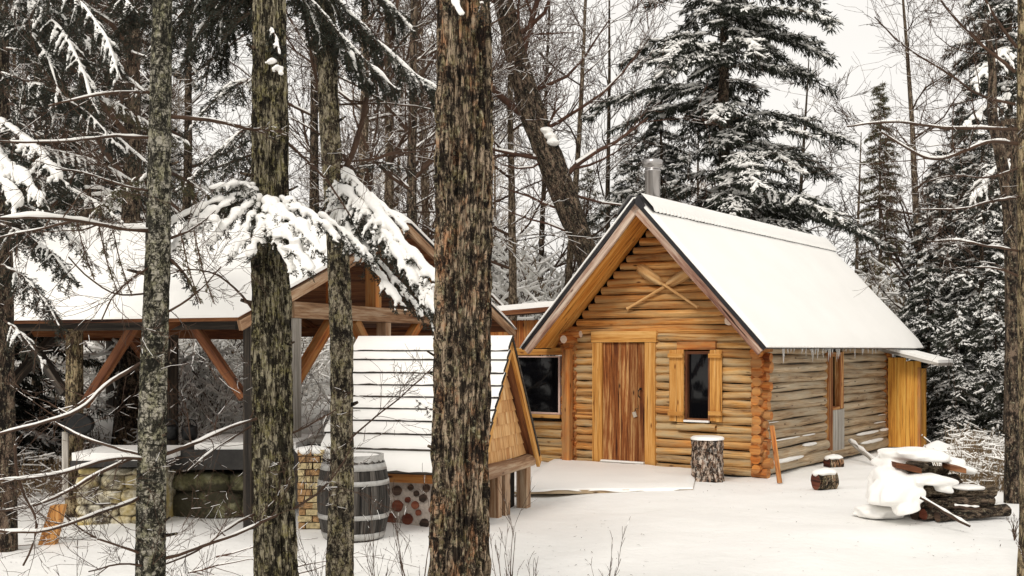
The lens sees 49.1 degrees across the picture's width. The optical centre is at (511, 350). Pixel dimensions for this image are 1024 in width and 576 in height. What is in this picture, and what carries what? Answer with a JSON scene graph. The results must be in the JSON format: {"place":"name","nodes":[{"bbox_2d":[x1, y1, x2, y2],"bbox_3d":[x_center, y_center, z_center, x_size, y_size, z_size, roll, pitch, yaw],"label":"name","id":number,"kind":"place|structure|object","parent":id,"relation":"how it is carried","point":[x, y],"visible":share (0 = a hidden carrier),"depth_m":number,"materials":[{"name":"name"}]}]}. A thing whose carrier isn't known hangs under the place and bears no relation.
{"place":"outdoors","nodes":[
{"label":"outdoors","id":0,"kind":"place"},
{"bbox_2d":[0,286,1018,575],"bbox_3d":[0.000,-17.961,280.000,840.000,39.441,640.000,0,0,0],"label":"ground","id":1,"kind":"structure","parent":0,"point":[748,526],"depth_m":10.06,"materials":[{"name":"snow"}]},
{"bbox_2d":[38,504,66,544],"bbox_3d":[-4.011,1.526,9.773,0.233,0.349,0.123,0,0,-17],"label":"split log","id":2,"kind":"object","parent":1,"relation":"on","point":[56,514],"visible":0.73,"depth_m":9.74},
{"bbox_2d":[9,16,115,473],"bbox_3d":[-7.390,-2.000,14.868,3.904,8.935,4.747,0,0,1],"label":"hemlock tree","id":3,"kind":"object","parent":1,"relation":"on","point":[23,406],"visible":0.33,"depth_m":15.39,"materials":[{"name":"plant"}]},
{"bbox_2d":[62,329,83,517],"bbox_3d":[-4.537,0.790,11.563,0.193,2.020,0.286,0,0,0],"label":"log post","id":4,"kind":"object","parent":1,"relation":"on","point":[74,380],"visible":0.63,"depth_m":11.53,"materials":[{"name":"brown wood"}]},
{"bbox_2d":[56,413,94,434],"bbox_3d":[-4.462,0.748,11.411,0.438,0.230,0.143,0,0,-5],"label":"iron pan","id":5,"kind":"object","parent":4,"relation":"hanging from","point":[75,418],"visible":0.75,"depth_m":11.36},
{"bbox_2d":[0,0,193,551],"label":"dark edge tree","id":6,"kind":"object","parent":1,"relation":"on","point":[51,28],"visible":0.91,"depth_m":8.53,"materials":[{"name":"plant"}]},
{"bbox_2d":[8,0,192,401],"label":"bare tree","id":7,"kind":"object","parent":1,"relation":"on","point":[53,205],"visible":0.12,"depth_m":16.80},
{"bbox_2d":[11,0,193,228],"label":"hemlock tree","id":8,"kind":"object","parent":1,"relation":"on","point":[76,183],"visible":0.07,"depth_m":27.91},
{"bbox_2d":[9,0,200,444],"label":"bare tree","id":9,"kind":"object","parent":1,"relation":"on","point":[128,359],"visible":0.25,"depth_m":16.37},
{"bbox_2d":[10,17,211,222],"bbox_3d":[-11.872,-7.376,33.793,6.701,12.356,5.748,0,0,-34],"label":"distant tree","id":10,"kind":"object","parent":1,"relation":"on","point":[177,119],"visible":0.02,"depth_m":33.83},
{"bbox_2d":[8,0,243,225],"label":"bare tree","id":11,"kind":"object","parent":1,"relation":"on","point":[88,180],"visible":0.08,"depth_m":23.77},
{"bbox_2d":[70,445,182,524],"bbox_3d":[-3.784,1.352,11.190,0.918,0.743,0.980,0,0,0],"label":"stone hearth","id":12,"kind":"object","parent":1,"relation":"on","point":[127,513],"visible":0.38,"depth_m":10.88,"materials":[{"name":"stone"}]},
{"bbox_2d":[74,4,208,222],"bbox_3d":[-11.059,-7.246,33.127,4.279,12.104,4.802,0,0,-38],"label":"hemlock tree","id":13,"kind":"object","parent":1,"relation":"on","point":[178,169],"visible":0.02,"depth_m":33.17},
{"bbox_2d":[102,1,218,183],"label":"distant tree","id":14,"kind":"object","parent":1,"relation":"on","point":[192,108],"visible":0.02,"depth_m":36.91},
{"bbox_2d":[0,0,346,575],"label":"spotted trunk tree","id":15,"kind":"object","parent":1,"relation":"on","point":[150,456],"visible":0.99,"depth_m":5.54,"materials":[{"name":"grey plant"}]},
{"bbox_2d":[10,0,350,346],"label":"bare tree","id":16,"kind":"object","parent":1,"relation":"on","point":[186,202],"visible":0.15,"depth_m":23.97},
{"bbox_2d":[141,47,223,212],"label":"distant tree","id":17,"kind":"object","parent":1,"relation":"on","point":[178,106],"visible":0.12,"depth_m":32.10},
{"bbox_2d":[15,337,353,444],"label":"undergrowth","id":18,"kind":"object","parent":1,"relation":"on","point":[210,386],"visible":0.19,"depth_m":17.46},
{"bbox_2d":[143,32,231,197],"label":"distant tree","id":19,"kind":"object","parent":1,"relation":"on","point":[192,113],"visible":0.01,"depth_m":35.83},
{"bbox_2d":[166,527,216,575],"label":"bare sapling","id":20,"kind":"object","parent":1,"relation":"on","point":[200,558],"visible":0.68,"depth_m":6.36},
{"bbox_2d":[200,141,234,194],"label":"distant tree","id":21,"kind":"object","parent":1,"relation":"on","point":[204,149],"visible":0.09,"depth_m":38.41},
{"bbox_2d":[188,548,253,575],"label":"fallen branch","id":22,"kind":"object","parent":1,"relation":"on","point":[195,570],"visible":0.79,"depth_m":8.40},
{"bbox_2d":[208,126,250,194],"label":"distant tree","id":23,"kind":"object","parent":1,"relation":"on","point":[231,154],"visible":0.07,"depth_m":39.60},
{"bbox_2d":[169,434,315,518],"bbox_3d":[-2.828,1.328,11.850,1.349,0.804,1.200,0,0,0],"label":"stone counter","id":24,"kind":"object","parent":1,"relation":"on","point":[230,456],"visible":0.45,"depth_m":11.36,"materials":[{"name":"stone"}]},
{"bbox_2d":[167,419,178,440],"bbox_3d":[-3.568,0.825,11.700,0.171,0.224,0.170,0,0,0],"label":"iron pot","id":25,"kind":"object","parent":24,"relation":"on","point":[173,432],"visible":0.67,"depth_m":11.64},
{"bbox_2d":[181,419,197,440],"bbox_3d":[-3.368,0.825,11.700,0.171,0.224,0.170,0,0,0],"label":"iron pot","id":26,"kind":"object","parent":24,"relation":"on","point":[193,431],"visible":0.81,"depth_m":11.64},
{"bbox_2d":[13,209,516,529],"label":"timber pavilion","id":27,"kind":"structure","parent":1,"relation":"on","point":[373,314],"depth_m":11.89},
{"bbox_2d":[94,0,436,575],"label":"ridged trunk tree","id":28,"kind":"object","parent":1,"relation":"on","point":[269,202],"visible":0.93,"depth_m":6.13,"materials":[{"name":"brown plant"}]},
{"bbox_2d":[216,519,315,557],"bbox_3d":[-1.934,1.498,8.950,0.893,0.338,0.187,0,0,13],"label":"fallen branch","id":29,"kind":"object","parent":1,"relation":"on","point":[240,550],"visible":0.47,"depth_m":8.94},
{"bbox_2d":[145,0,434,351],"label":"bare tree","id":30,"kind":"object","parent":1,"relation":"on","point":[313,117],"visible":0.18,"depth_m":24.02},
{"bbox_2d":[299,163,321,204],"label":"distant tree","id":31,"kind":"object","parent":1,"relation":"on","point":[305,182],"visible":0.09,"depth_m":42.45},
{"bbox_2d":[297,532,327,575],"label":"bare sapling","id":32,"kind":"object","parent":1,"relation":"on","point":[303,561],"visible":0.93,"depth_m":6.42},
{"bbox_2d":[295,445,329,529],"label":"brick pillar","id":33,"kind":"structure","parent":1,"relation":"on","point":[307,514],"depth_m":10.50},
{"bbox_2d":[308,435,324,445],"bbox_3d":[-2.126,1.322,12.240,0.506,0.756,0.560,0,0,0],"label":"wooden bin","id":34,"kind":"object","parent":1,"relation":"on","point":[319,439],"visible":0.08,"depth_m":11.96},
{"bbox_2d":[317,451,389,542],"bbox_3d":[-1.435,1.319,10.150,0.651,0.762,0.651,0,0,0],"label":"wooden barrel","id":35,"kind":"object","parent":1,"relation":"on","point":[373,474],"visible":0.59,"depth_m":9.93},
{"bbox_2d":[297,547,418,573],"bbox_3d":[-1.344,1.582,8.342,1.324,0.289,0.256,0,0,-7],"label":"fallen branch","id":36,"kind":"object","parent":1,"relation":"on","point":[355,556],"visible":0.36,"depth_m":8.43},
{"bbox_2d":[297,64,420,210],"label":"distant tree","id":37,"kind":"object","parent":1,"relation":"on","point":[355,131],"visible":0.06,"depth_m":49.97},
{"bbox_2d":[295,63,434,207],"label":"distant tree","id":38,"kind":"object","parent":1,"relation":"on","point":[374,172],"visible":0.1,"depth_m":40.88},
{"bbox_2d":[302,0,434,208],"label":"distant tree","id":39,"kind":"object","parent":1,"relation":"on","point":[383,106],"visible":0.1,"depth_m":41.54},
{"bbox_2d":[179,0,566,342],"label":"bare tree","id":40,"kind":"object","parent":1,"relation":"on","point":[366,124],"visible":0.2,"depth_m":20.01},
{"bbox_2d":[354,492,398,575],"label":"bare sapling","id":41,"kind":"object","parent":1,"relation":"on","point":[369,549],"visible":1,"depth_m":6.73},
{"bbox_2d":[286,0,499,575],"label":"patchy trunk tree","id":42,"kind":"object","parent":1,"relation":"on","point":[378,222],"visible":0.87,"depth_m":6.93,"materials":[{"name":"beige plant"}]},
{"bbox_2d":[383,463,429,575],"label":"bare sapling","id":43,"kind":"object","parent":1,"relation":"on","point":[400,558],"visible":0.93,"depth_m":7.08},
{"bbox_2d":[301,2,523,227],"bbox_3d":[-3.808,-6.611,38.363,7.023,10.918,5.970,0,0,19],"label":"distant tree","id":44,"kind":"object","parent":1,"relation":"on","point":[425,131],"visible":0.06,"depth_m":37.64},
{"bbox_2d":[238,0,597,320],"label":"bare tree","id":45,"kind":"object","parent":1,"relation":"on","point":[512,269],"visible":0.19,"depth_m":21.95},
{"bbox_2d":[290,0,565,274],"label":"bare tree","id":46,"kind":"object","parent":1,"relation":"on","point":[425,181],"visible":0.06,"depth_m":24.93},
{"bbox_2d":[321,335,541,526],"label":"frame shed","id":47,"kind":"structure","parent":1,"relation":"on","point":[406,451],"depth_m":11.30,"materials":[{"name":"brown wood"}]},
{"bbox_2d":[288,0,615,281],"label":"bare tree","id":48,"kind":"object","parent":1,"relation":"on","point":[390,186],"visible":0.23,"depth_m":20.93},
{"bbox_2d":[427,0,494,575],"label":"shaggy trunk tree","id":49,"kind":"object","parent":1,"relation":"on","point":[459,526],"visible":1,"depth_m":5.29,"materials":[{"name":"brown plant"}]},
{"bbox_2d":[15,156,930,419],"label":"undergrowth","id":50,"kind":"object","parent":1,"relation":"on","point":[503,283],"visible":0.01,"depth_m":24.31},
{"bbox_2d":[286,0,682,224],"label":"bare tree","id":51,"kind":"object","parent":1,"relation":"on","point":[415,59],"visible":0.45,"depth_m":17.74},
{"bbox_2d":[430,100,558,247],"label":"distant tree","id":52,"kind":"object","parent":1,"relation":"on","point":[494,188],"visible":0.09,"depth_m":52.39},
{"bbox_2d":[15,233,975,412],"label":"undergrowth","id":53,"kind":"object","parent":1,"relation":"on","point":[535,274],"visible":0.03,"depth_m":25.51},
{"bbox_2d":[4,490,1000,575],"bbox_3d":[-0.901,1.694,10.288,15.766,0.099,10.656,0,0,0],"label":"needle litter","id":54,"kind":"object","parent":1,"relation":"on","point":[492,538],"visible":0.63,"depth_m":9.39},
{"bbox_2d":[17,406,1004,497],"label":"dead grass","id":55,"kind":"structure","parent":1,"relation":"on","point":[982,453],"depth_m":14.39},
{"bbox_2d":[493,122,531,239],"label":"distant tree","id":56,"kind":"object","parent":1,"relation":"on","point":[502,179],"visible":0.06,"depth_m":56.67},
{"bbox_2d":[493,153,534,245],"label":"distant tree","id":57,"kind":"object","parent":1,"relation":"on","point":[507,208],"visible":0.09,"depth_m":74.97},
{"bbox_2d":[490,478,537,575],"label":"bare sapling","id":58,"kind":"object","parent":1,"relation":"on","point":[505,500],"visible":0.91,"depth_m":6.93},
{"bbox_2d":[345,0,694,284],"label":"bare tree","id":59,"kind":"object","parent":1,"relation":"on","point":[500,142],"visible":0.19,"depth_m":28.33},
{"bbox_2d":[490,301,572,461],"bbox_3d":[0.550,0.400,18.261,2.651,2.623,2.810,0,0,35],"label":"cabin annex","id":60,"kind":"object","parent":1,"relation":"on","point":[546,390],"visible":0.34,"depth_m":16.84,"materials":[{"name":"brown wood"}]},
{"bbox_2d":[518,356,561,417],"bbox_3d":[0.141,0.548,17.108,1.467,0.926,0.130,0,0,35],"label":"window","id":61,"kind":"structure","parent":60,"relation":"in","point":[542,378],"depth_m":16.92,"materials":[{"name":"black glass"}]},
{"bbox_2d":[382,0,729,267],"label":"leaning tree","id":62,"kind":"object","parent":1,"relation":"on","point":[547,155],"visible":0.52,"depth_m":20.82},
{"bbox_2d":[553,167,604,270],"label":"hemlock tree","id":63,"kind":"object","parent":1,"relation":"on","point":[588,180],"visible":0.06,"depth_m":35.89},
{"bbox_2d":[514,459,694,493],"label":"deck","id":64,"kind":"structure","parent":1,"relation":"on","point":[557,476],"depth_m":14.08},
{"bbox_2d":[598,516,630,575],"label":"bare sapling","id":65,"kind":"object","parent":1,"relation":"on","point":[618,554],"visible":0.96,"depth_m":6.24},
{"bbox_2d":[599,126,646,224],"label":"hemlock tree","id":66,"kind":"object","parent":1,"relation":"on","point":[631,179],"visible":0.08,"depth_m":32.85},
{"bbox_2d":[507,0,739,276],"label":"bare tree","id":67,"kind":"object","parent":1,"relation":"on","point":[607,180],"visible":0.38,"depth_m":28.91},
{"bbox_2d":[491,0,764,414],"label":"bare tree","id":68,"kind":"object","parent":1,"relation":"on","point":[570,267],"visible":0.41,"depth_m":25.96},
{"bbox_2d":[612,71,693,223],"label":"hemlock tree","id":69,"kind":"object","parent":1,"relation":"on","point":[672,152],"visible":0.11,"depth_m":27.94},
{"bbox_2d":[491,0,816,295],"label":"bare tree","id":70,"kind":"object","parent":1,"relation":"on","point":[541,241],"visible":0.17,"depth_m":30.96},
{"bbox_2d":[659,68,746,202],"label":"distant tree","id":71,"kind":"object","parent":1,"relation":"on","point":[707,184],"visible":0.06,"depth_m":35.07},
{"bbox_2d":[690,435,724,482],"bbox_3d":[2.518,1.429,14.454,0.453,0.642,0.460,0,0,0],"label":"chopping block","id":72,"kind":"object","parent":1,"relation":"on","point":[707,463],"depth_m":14.27,"materials":[{"name":"brown wood"}]},
{"bbox_2d":[519,158,923,478],"bbox_3d":[3.751,-0.483,18.122,3.782,4.392,7.391,0,0,35],"label":"log cabin","id":73,"kind":"object","parent":1,"relation":"on","point":[789,334],"visible":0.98,"depth_m":15.88,"materials":[{"name":"wood"}]},
{"bbox_2d":[603,342,644,461],"bbox_3d":[1.595,0.750,16.005,0.685,1.739,0.112,0,0,34],"label":"door","id":74,"kind":"structure","parent":73,"relation":"in","point":[623,362],"depth_m":16.01,"materials":[{"name":"brown wood"}]},
{"bbox_2d":[626,269,689,309],"bbox_3d":[2.073,-0.867,15.635,1.073,0.596,0.052,0,0,34],"label":"paddle","id":75,"kind":"object","parent":73,"relation":"attached to","point":[679,277],"visible":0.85,"depth_m":15.51,"materials":[{"name":"brown wood"}]},
{"bbox_2d":[636,264,698,308],"bbox_3d":[2.151,-0.893,15.550,0.961,0.651,0.052,0,0,35],"label":"paddle","id":76,"kind":"object","parent":73,"relation":"attached to","point":[647,273],"visible":1,"depth_m":15.66,"materials":[{"name":"brown wood"}]},
{"bbox_2d":[676,341,718,430],"bbox_3d":[2.549,0.492,15.371,0.579,1.227,0.173,0,0,35],"label":"window","id":77,"kind":"structure","parent":73,"relation":"in","point":[697,363],"depth_m":15.38,"materials":[{"name":"black glass"}]},
{"bbox_2d":[822,352,843,450],"bbox_3d":[4.917,0.783,17.197,0.150,1.517,0.698,0,0,35],"label":"door","id":78,"kind":"structure","parent":73,"relation":"in","point":[834,396],"depth_m":17.17,"materials":[{"name":"brown wood"}]},
{"bbox_2d":[579,0,898,257],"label":"hemlock tree","id":79,"kind":"object","parent":1,"relation":"on","point":[753,31],"visible":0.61,"depth_m":24.89,"materials":[{"name":"plant"}]},
{"bbox_2d":[769,425,781,482],"bbox_3d":[3.423,1.343,14.540,0.062,0.715,0.384,0,0,-3],"label":"leaning plank","id":80,"kind":"object","parent":1,"relation":"on","point":[775,453],"visible":1,"depth_m":14.53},
{"bbox_2d":[733,18,906,291],"bbox_3d":[8.629,-4.050,32.700,5.423,11.736,5.255,0,0,-43],"label":"bare tree","id":81,"kind":"object","parent":1,"relation":"on","point":[801,181],"visible":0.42,"depth_m":32.80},
{"bbox_2d":[811,468,838,489],"bbox_3d":[3.878,1.595,13.899,0.326,0.276,0.239,0,0,-13],"label":"log block","id":82,"kind":"object","parent":1,"relation":"on","point":[824,478],"depth_m":13.82,"materials":[{"name":"brown wood"}]},
{"bbox_2d":[823,454,843,467],"bbox_3d":[4.619,1.609,16.101,0.275,0.240,0.202,0,0,-12],"label":"log block","id":83,"kind":"object","parent":1,"relation":"on","point":[832,460],"depth_m":16.02,"materials":[{"name":"brown wood"}]},
{"bbox_2d":[803,92,911,297],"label":"bare tree","id":84,"kind":"object","parent":1,"relation":"on","point":[858,206],"visible":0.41,"depth_m":33.94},
{"bbox_2d":[848,439,874,460],"bbox_3d":[5.230,1.500,16.749,0.077,0.286,1.115,0,0,-2],"label":"snowy pole","id":85,"kind":"object","parent":1,"relation":"on","point":[860,449],"visible":0.84,"depth_m":16.72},
{"bbox_2d":[729,0,1023,575],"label":"tree","id":86,"kind":"object","parent":1,"relation":"on","point":[1019,128],"visible":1,"depth_m":8.16,"materials":[{"name":"beige plant"}]},
{"bbox_2d":[850,80,910,298],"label":"spruce tree","id":87,"kind":"object","parent":1,"relation":"on","point":[875,92],"visible":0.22,"depth_m":45.87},
{"bbox_2d":[892,268,910,304],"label":"spruce tree","id":88,"kind":"object","parent":1,"relation":"on","point":[901,286],"visible":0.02,"depth_m":30.96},
{"bbox_2d":[880,349,952,446],"bbox_3d":[6.890,0.774,19.226,1.070,1.792,1.000,0,0,35],"label":"lean to shed","id":89,"kind":"object","parent":1,"relation":"on","point":[906,403],"visible":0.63,"depth_m":19.15,"materials":[{"name":"yellow wood"}]},
{"bbox_2d":[823,0,1010,311],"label":"bare tree","id":90,"kind":"object","parent":1,"relation":"on","point":[914,175],"visible":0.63,"depth_m":26.57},
{"bbox_2d":[910,508,926,519],"bbox_3d":[4.435,1.655,11.491,0.797,0.151,0.144,0,0,-23],"label":"firewood log","id":91,"kind":"object","parent":1,"relation":"on","point":[915,516],"visible":0.14,"depth_m":11.32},
{"bbox_2d":[920,498,927,508],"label":"firewood log","id":92,"kind":"object","parent":91,"relation":"on","point":[923,504],"visible":0.16,"depth_m":11.24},
{"bbox_2d":[923,484,997,497],"bbox_3d":[4.524,1.438,11.413,0.856,0.132,0.122,0,0,-9],"label":"firewood log","id":93,"kind":"object","parent":92,"relation":"on","point":[931,491],"visible":0.61,"depth_m":11.37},
{"bbox_2d":[852,447,1013,518],"bbox_3d":[4.489,1.377,11.524,2.077,0.783,0.832,0,0,-20],"label":"snow heap","id":94,"kind":"object","parent":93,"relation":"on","point":[892,492],"visible":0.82,"depth_m":11.12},
{"bbox_2d":[891,461,921,473],"bbox_3d":[3.925,1.161,11.190,0.239,0.111,0.260,0,0,0],"label":"split board","id":95,"kind":"object","parent":94,"relation":"on","point":[909,467],"visible":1,"depth_m":11.09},
{"bbox_2d":[942,462,965,472],"bbox_3d":[4.484,1.192,11.360,0.322,0.103,0.197,0,0,-26],"label":"split board","id":96,"kind":"object","parent":94,"relation":"on","point":[952,467],"visible":1,"depth_m":11.27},
{"bbox_2d":[953,504,980,509],"bbox_3d":[4.467,1.538,10.998,0.264,0.069,0.039,0,0,0],"label":"snowy stick","id":97,"kind":"object","parent":94,"relation":"on","point":[966,506],"visible":1,"depth_m":10.99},
{"bbox_2d":[892,264,978,435],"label":"spruce sapling","id":98,"kind":"object","parent":1,"relation":"on","point":[917,298],"visible":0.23,"depth_m":21.39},
{"bbox_2d":[923,440,959,462],"bbox_3d":[6.573,1.636,17.045,0.830,0.540,0.591,0,0,-35],"label":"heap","id":99,"kind":"object","parent":1,"relation":"on","point":[938,445],"visible":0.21,"depth_m":16.87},
{"bbox_2d":[896,148,987,392],"bbox_3d":[9.308,-1.055,24.618,2.950,6.751,3.587,0,0,16],"label":"spruce tree","id":100,"kind":"object","parent":1,"relation":"on","point":[941,214],"visible":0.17,"depth_m":24.45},
{"bbox_2d":[910,101,978,246],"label":"distant tree","id":101,"kind":"object","parent":1,"relation":"on","point":[946,184],"visible":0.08,"depth_m":35.94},
{"bbox_2d":[920,496,970,526],"bbox_3d":[4.135,1.537,10.700,0.460,0.280,0.040,0,0,27],"label":"snowy branch","id":102,"kind":"object","parent":1,"relation":"on","point":[946,512],"visible":1,"depth_m":10.68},
{"bbox_2d":[926,106,987,274],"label":"spruce tree","id":103,"kind":"object","parent":1,"relation":"on","point":[957,179],"visible":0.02,"depth_m":29.93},
{"bbox_2d":[914,130,1004,425],"bbox_3d":[9.126,-0.977,21.582,3.481,6.552,2.863,0,0,0],"label":"spruce tree","id":104,"kind":"object","parent":1,"relation":"on","point":[963,294],"visible":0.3,"depth_m":21.36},
{"bbox_2d":[906,0,1017,302],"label":"hemlock tree","id":105,"kind":"object","parent":1,"relation":"on","point":[1008,8],"visible":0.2,"depth_m":27.07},
{"bbox_2d":[919,504,1007,519],"bbox_3d":[4.614,1.640,11.404,1.076,0.115,0.117,0,0,-22],"label":"firewood log","id":106,"kind":"object","parent":1,"relation":"on","point":[926,514],"visible":0.34,"depth_m":11.21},
{"bbox_2d":[927,494,995,509],"bbox_3d":[4.536,1.535,11.328,0.728,0.154,0.132,0,0,-14],"label":"firewood log","id":107,"kind":"object","parent":106,"relation":"on","point":[987,500],"visible":0.83,"depth_m":11.29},
{"bbox_2d":[926,302,1002,443],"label":"spruce sapling","id":108,"kind":"object","parent":1,"relation":"on","point":[938,399],"visible":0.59,"depth_m":19.81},
{"bbox_2d":[933,279,1004,444],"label":"spruce sapling","id":109,"kind":"object","parent":1,"relation":"on","point":[993,361],"visible":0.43,"depth_m":19.38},
{"bbox_2d":[934,506,1011,521],"bbox_3d":[4.639,1.644,11.272,0.862,0.128,0.107,0,0,-18],"label":"firewood log","id":110,"kind":"object","parent":1,"relation":"on","point":[1003,511],"visible":0.85,"depth_m":11.24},
{"bbox_2d":[948,47,1017,441],"bbox_3d":[6.526,-0.969,14.835,0.734,5.639,4.275,0,0,31],"label":"reddish trunk tree","id":111,"kind":"object","parent":1,"relation":"on","point":[982,71],"visible":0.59,"depth_m":13.64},
{"bbox_2d":[964,79,1016,370],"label":"spruce tree","id":112,"kind":"object","parent":1,"relation":"on","point":[1012,92],"visible":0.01,"depth_m":23.06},
{"bbox_2d":[979,345,1004,440],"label":"spruce sapling","id":113,"kind":"object","parent":1,"relation":"on","point":[996,396],"visible":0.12,"depth_m":18.44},
{"bbox_2d":[982,23,1018,503],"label":"forked edge tree","id":114,"kind":"object","parent":1,"relation":"on","point":[1011,454],"visible":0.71,"depth_m":12.45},
{"bbox_2d":[1005,512,1018,540],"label":"bare sapling","id":115,"kind":"object","parent":1,"relation":"on","point":[1014,532],"visible":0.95,"depth_m":10.19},
{"bbox_2d":[8,0,1016,285],"label":"sky","id":116,"kind":"structure","parent":0,"point":[853,39],"materials":[{"name":"white"}]},
{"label":"firewood log","id":117,"kind":"object","parent":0,"visible":0},
{"bbox_2d":[907,466,948,474],"bbox_3d":[4.261,1.241,11.508,0.452,0.114,0.107,0,0,-12],"label":"firewood log","id":118,"kind":"object","parent":117,"relation":"on","point":[939,470],"visible":0.48,"depth_m":11.48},
{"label":"firewood log","id":119,"kind":"object","parent":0,"visible":0},
{"bbox_2d":[906,461,932,465],"bbox_3d":[4.179,1.236,11.906,0.566,0.136,0.134,0,0,-7],"label":"firewood log","id":120,"kind":"object","parent":119,"relation":"on","point":[924,462],"visible":0.1,"depth_m":11.88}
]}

